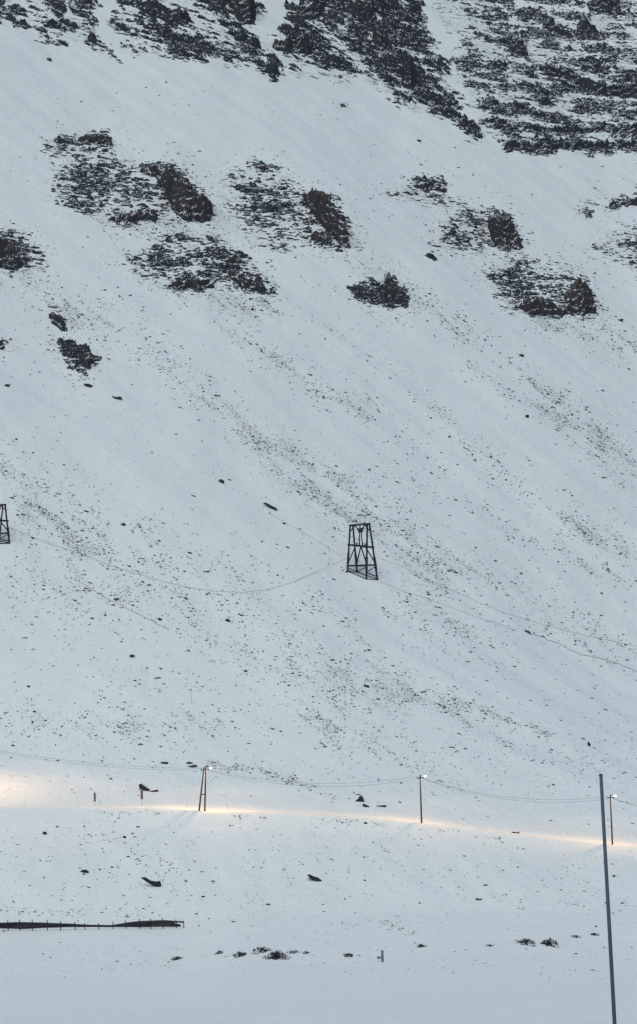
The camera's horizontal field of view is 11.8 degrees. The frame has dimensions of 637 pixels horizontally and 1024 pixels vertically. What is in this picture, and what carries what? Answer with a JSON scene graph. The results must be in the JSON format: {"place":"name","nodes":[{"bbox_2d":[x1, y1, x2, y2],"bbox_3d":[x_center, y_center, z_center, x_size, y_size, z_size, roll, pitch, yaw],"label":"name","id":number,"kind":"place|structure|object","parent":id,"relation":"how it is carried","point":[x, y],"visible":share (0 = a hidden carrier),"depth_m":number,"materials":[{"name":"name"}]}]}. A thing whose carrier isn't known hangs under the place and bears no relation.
{"place":"outdoors","nodes":[
{"label":"outdoors","id":0,"kind":"place"},
{"bbox_2d":[0,0,636,1023],"bbox_3d":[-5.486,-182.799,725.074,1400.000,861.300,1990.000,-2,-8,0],"label":"terrain","id":1,"kind":"structure","parent":0,"point":[306,130],"depth_m":704.41,"materials":[{"name":"white snow"}]},
{"bbox_2d":[0,339,8,349],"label":"rock outcrop","id":2,"kind":"object","parent":1,"relation":"on","point":[3,344],"visible":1,"depth_m":764.66,"materials":[{"name":"black stone"}]},
{"bbox_2d":[0,504,9,543],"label":"ropeway trestle","id":3,"kind":"object","parent":1,"relation":"on","point":[7,533],"visible":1,"depth_m":682.42,"materials":[{"name":"wood"}]},
{"bbox_2d":[11,528,339,591],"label":"ropeway cable","id":4,"kind":"object","parent":3,"relation":"attached to","point":[176,584],"visible":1,"depth_m":684.96,"materials":[{"name":"metal"}]},
{"bbox_2d":[0,226,50,278],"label":"rock outcrop","id":5,"kind":"object","parent":1,"relation":"on","point":[14,257],"visible":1,"depth_m":816.61,"materials":[{"name":"grey stone"}]},
{"bbox_2d":[48,305,67,331],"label":"rock outcrop","id":6,"kind":"object","parent":1,"relation":"on","point":[58,320],"visible":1,"depth_m":787.31,"materials":[{"name":"grey stone"}]},
{"bbox_2d":[57,338,101,378],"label":"rock outcrop","id":7,"kind":"object","parent":1,"relation":"on","point":[75,352],"visible":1,"depth_m":771.82,"materials":[{"name":"black stone"}]},
{"bbox_2d":[0,918,183,930],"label":"snow fence","id":8,"kind":"object","parent":1,"relation":"on","point":[162,923],"visible":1,"depth_m":541.29,"materials":[{"name":"black wood"}]},
{"bbox_2d":[73,578,168,629],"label":"fallen cable","id":9,"kind":"object","parent":1,"relation":"on","point":[123,606],"visible":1,"depth_m":669.38,"materials":[{"name":"metal"}]},
{"bbox_2d":[40,128,216,230],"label":"rock outcrop","id":10,"kind":"object","parent":1,"relation":"on","point":[183,198],"visible":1,"depth_m":882.07,"materials":[{"name":"grey stone"}]},
{"bbox_2d":[139,783,149,790],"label":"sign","id":11,"kind":"object","parent":1,"relation":"on","point":[142,786],"visible":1,"depth_m":604.91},
{"bbox_2d":[140,877,160,886],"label":"timber scrap","id":12,"kind":"object","parent":1,"relation":"on","point":[156,883],"visible":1,"depth_m":560.33,"materials":[{"name":"black wood"}]},
{"bbox_2d":[170,956,183,960],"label":"heath clump","id":13,"kind":"object","parent":1,"relation":"on","point":[175,958],"visible":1,"depth_m":501.37,"materials":[{"name":"black plant"}]},
{"bbox_2d":[118,231,278,296],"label":"rock outcrop","id":14,"kind":"object","parent":1,"relation":"on","point":[249,282],"visible":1,"depth_m":843.99,"materials":[{"name":"grey stone"}]},
{"bbox_2d":[232,951,246,957],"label":"heath clump","id":15,"kind":"object","parent":1,"relation":"on","point":[238,954],"visible":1,"depth_m":495.12,"materials":[{"name":"black plant"}]},
{"bbox_2d":[0,0,485,144],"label":"cliff","id":16,"kind":"structure","parent":1,"relation":"on","point":[417,82],"depth_m":1043.23,"materials":[{"name":"grey stone"}]},
{"bbox_2d":[251,946,271,953],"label":"heath clump","id":17,"kind":"object","parent":1,"relation":"on","point":[258,950],"visible":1,"depth_m":499.43,"materials":[{"name":"black plant"}]},
{"bbox_2d":[263,503,277,510],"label":"plank","id":18,"kind":"object","parent":1,"relation":"on","point":[272,507],"visible":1,"depth_m":724.61,"materials":[{"name":"black wood"}]},
{"bbox_2d":[263,950,290,959],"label":"heath clump","id":19,"kind":"object","parent":1,"relation":"on","point":[277,955],"visible":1,"depth_m":490.17,"materials":[{"name":"black plant"}]},
{"bbox_2d":[218,156,360,252],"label":"rock outcrop","id":20,"kind":"object","parent":1,"relation":"on","point":[320,206],"visible":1,"depth_m":901.01,"materials":[{"name":"grey stone"}]},
{"bbox_2d":[287,950,297,953],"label":"heath clump","id":21,"kind":"object","parent":1,"relation":"on","point":[292,952],"visible":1,"depth_m":497.29,"materials":[{"name":"grey plant"}]},
{"bbox_2d":[307,874,321,881],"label":"boulder","id":22,"kind":"object","parent":1,"relation":"on","point":[313,878],"visible":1,"depth_m":559.95,"materials":[{"name":"stone"}]},
{"bbox_2d":[0,74,636,979],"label":"scree","id":23,"kind":"structure","parent":1,"relation":"on","point":[326,546],"depth_m":709.39,"materials":[{"name":"stone"}]},
{"bbox_2d":[343,953,353,957],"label":"heath clump","id":24,"kind":"object","parent":1,"relation":"on","point":[348,955],"visible":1,"depth_m":491.07,"materials":[{"name":"black plant"}]},
{"bbox_2d":[355,794,363,801],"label":"boulder","id":25,"kind":"object","parent":1,"relation":"on","point":[359,798],"visible":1,"depth_m":603.75,"materials":[{"name":"black stone"}]},
{"bbox_2d":[346,523,378,579],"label":"ropeway trestle","id":26,"kind":"object","parent":1,"relation":"on","point":[365,545],"visible":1,"depth_m":709.19,"materials":[{"name":"wood"}]},
{"bbox_2d":[380,558,633,645],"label":"ropeway cable","id":27,"kind":"object","parent":26,"relation":"hanging from","point":[504,612],"visible":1,"depth_m":718.14,"materials":[{"name":"metal"}]},
{"bbox_2d":[346,272,410,311],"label":"rock outcrop","id":28,"kind":"object","parent":1,"relation":"on","point":[389,292],"visible":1,"depth_m":867.38,"materials":[{"name":"grey stone"}]},
{"bbox_2d":[377,950,383,961],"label":"marker pillar","id":29,"kind":"structure","parent":1,"relation":"on","point":[381,957],"depth_m":482.08,"materials":[{"name":"grey metal"}]},
{"bbox_2d":[372,175,468,214],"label":"rock outcrop","id":30,"kind":"object","parent":1,"relation":"on","point":[426,186],"visible":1,"depth_m":965.34,"materials":[{"name":"grey stone"}]},
{"bbox_2d":[425,253,436,259],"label":"boulder","id":31,"kind":"object","parent":1,"relation":"on","point":[430,255],"visible":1,"depth_m":909.30,"materials":[{"name":"stone"}]},
{"bbox_2d":[427,206,529,259],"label":"rock outcrop","id":32,"kind":"object","parent":1,"relation":"on","point":[504,234],"visible":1,"depth_m":947.62,"materials":[{"name":"grey stone"}]},
{"bbox_2d":[516,938,535,946],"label":"heath clump","id":33,"kind":"object","parent":1,"relation":"on","point":[527,941],"visible":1,"depth_m":502.16,"materials":[{"name":"black plant"}]},
{"bbox_2d":[431,0,636,157],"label":"cliff","id":34,"kind":"structure","parent":1,"relation":"on","point":[590,27],"depth_m":1112.41,"materials":[{"name":"grey stone"}]},
{"bbox_2d":[480,253,608,321],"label":"rock outcrop","id":35,"kind":"object","parent":1,"relation":"on","point":[578,297],"visible":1,"depth_m":919.34,"materials":[{"name":"grey stone"}]},
{"bbox_2d":[540,937,558,947],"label":"heath clump","id":36,"kind":"object","parent":1,"relation":"on","point":[551,943],"visible":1,"depth_m":500.41,"materials":[{"name":"black plant"}]},
{"bbox_2d":[533,634,634,670],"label":"fallen cable","id":37,"kind":"object","parent":1,"relation":"on","point":[580,654],"visible":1,"depth_m":713.16,"materials":[{"name":"metal"}]},
{"bbox_2d":[574,192,636,265],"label":"rock outcrop","id":38,"kind":"object","parent":1,"relation":"on","point":[614,205],"visible":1,"depth_m":987.74,"materials":[{"name":"grey stone"}]},
{"bbox_2d":[599,774,616,1023],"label":"mast","id":39,"kind":"object","parent":1,"relation":"on","point":[614,1021],"visible":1,"depth_m":99.13,"materials":[{"name":"metal"}]},
{"bbox_2d":[0,806,636,846],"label":"road","id":40,"kind":"structure","parent":0,"point":[348,815],"depth_m":590.77,"materials":[{"name":"white snow"}]},
{"bbox_2d":[198,767,211,810],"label":"utility pole","id":41,"kind":"object","parent":40,"relation":"on","point":[203,769],"visible":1,"depth_m":590.39,"materials":[{"name":"wood"}]},
{"bbox_2d":[0,752,160,769],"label":"power line","id":42,"kind":"object","parent":41,"relation":"hanging from","point":[83,764],"visible":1,"depth_m":595.11,"materials":[{"name":"metal"}]},
{"bbox_2d":[4,751,200,768],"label":"power line","id":43,"kind":"object","parent":41,"relation":"hanging from","point":[99,763],"visible":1,"depth_m":594.38,"materials":[{"name":"metal"}]},
{"bbox_2d":[419,775,426,822],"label":"utility pole","id":44,"kind":"object","parent":40,"relation":"on","point":[421,797],"visible":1,"depth_m":590.02,"materials":[{"name":"wood"}]},
{"bbox_2d":[202,768,416,782],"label":"power line","id":45,"kind":"object","parent":44,"relation":"hanging from","point":[300,782],"visible":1,"depth_m":590.53,"materials":[{"name":"metal"}]},
{"bbox_2d":[211,771,420,786],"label":"power line","id":46,"kind":"object","parent":44,"relation":"hanging from","point":[324,786],"visible":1,"depth_m":590.40,"materials":[{"name":"metal"}]},
{"bbox_2d":[606,795,615,844],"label":"utility pole","id":47,"kind":"object","parent":40,"relation":"on","point":[610,797],"visible":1,"depth_m":589.43,"materials":[{"name":"wood"}]},
{"bbox_2d":[422,778,606,799],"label":"power line","id":48,"kind":"object","parent":47,"relation":"hanging from","point":[512,797],"visible":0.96,"depth_m":589.95,"materials":[{"name":"metal"}]},
{"bbox_2d":[430,781,609,802],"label":"power line","id":49,"kind":"object","parent":47,"relation":"hanging from","point":[526,801],"visible":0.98,"depth_m":589.82,"materials":[{"name":"metal"}]}
]}

